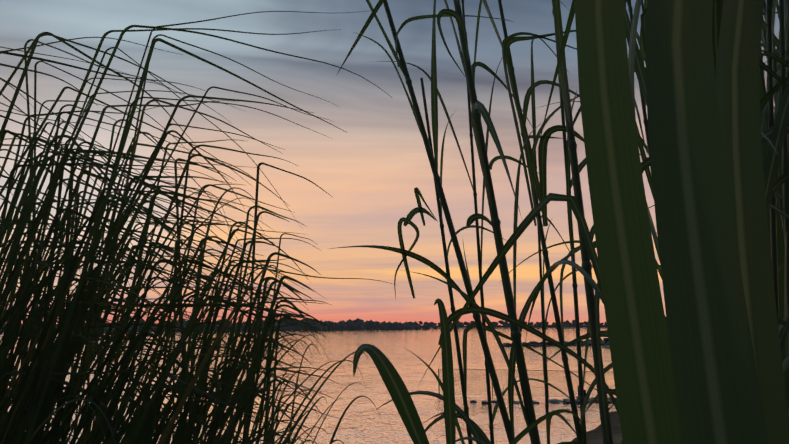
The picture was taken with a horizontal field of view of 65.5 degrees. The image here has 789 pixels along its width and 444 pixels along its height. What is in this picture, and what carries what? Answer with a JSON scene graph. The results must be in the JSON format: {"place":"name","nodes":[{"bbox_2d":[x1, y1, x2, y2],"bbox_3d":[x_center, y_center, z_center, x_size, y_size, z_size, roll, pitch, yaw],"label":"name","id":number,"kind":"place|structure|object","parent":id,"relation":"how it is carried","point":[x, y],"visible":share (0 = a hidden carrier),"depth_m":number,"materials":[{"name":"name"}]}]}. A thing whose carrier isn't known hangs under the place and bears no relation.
{"place":"outdoors","nodes":[
{"label":"outdoors","id":0,"kind":"place"},
{"bbox_2d":[0,328,616,443],"bbox_3d":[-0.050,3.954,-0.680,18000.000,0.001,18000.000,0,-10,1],"label":"water","id":1,"kind":"structure","parent":0,"point":[362,422],"depth_m":43.27,"materials":[{"name":"pink liquid"}]},
{"bbox_2d":[503,338,608,346],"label":"rocks","id":2,"kind":"object","parent":1,"relation":"in","point":[605,341],"visible":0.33,"depth_m":124.91,"materials":[{"name":"grey stone"}]},
{"bbox_2d":[20,327,621,443],"bbox_3d":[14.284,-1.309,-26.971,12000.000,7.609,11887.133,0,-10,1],"label":"ground","id":3,"kind":"structure","parent":0,"point":[594,436],"depth_m":23.53,"materials":[{"name":"brown soil"}]},
{"bbox_2d":[0,11,398,443],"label":"maiden grass clump","id":4,"kind":"object","parent":3,"relation":"on","point":[34,395],"visible":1,"depth_m":2.00,"materials":[{"name":"green plant"}]},
{"bbox_2d":[0,318,438,331],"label":"bank trees","id":5,"kind":"object","parent":3,"relation":"on","point":[357,324],"visible":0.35,"depth_m":612.32,"materials":[{"name":"green plant"}]},
{"bbox_2d":[5,320,606,326],"bbox_3d":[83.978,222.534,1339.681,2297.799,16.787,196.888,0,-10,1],"label":"bank trees","id":6,"kind":"object","parent":3,"relation":"on","point":[567,323],"visible":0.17,"depth_m":1265.36,"materials":[{"name":"green plant"}]},
{"bbox_2d":[438,368,614,397],"bbox_3d":[20.862,7.803,32.657,37.270,6.076,0.067,-2,-10,11],"label":"chain link fence","id":7,"kind":"object","parent":3,"relation":"on","point":[439,388],"visible":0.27,"depth_m":34.94,"materials":[{"name":"grey metal"}]},
{"bbox_2d":[470,396,616,403],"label":"rocks","id":8,"kind":"object","parent":3,"relation":"on","point":[566,400],"visible":0.1,"depth_m":32.50,"materials":[{"name":"grey stone"}]},
{"bbox_2d":[329,0,788,443],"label":"giant reed clump","id":9,"kind":"object","parent":3,"relation":"on","point":[705,360],"visible":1,"depth_m":0.26,"materials":[{"name":"green plant"}]},
{"bbox_2d":[0,0,779,325],"label":"sky","id":10,"kind":"structure","parent":0,"point":[371,172],"materials":[{"name":"orange"}]}
]}

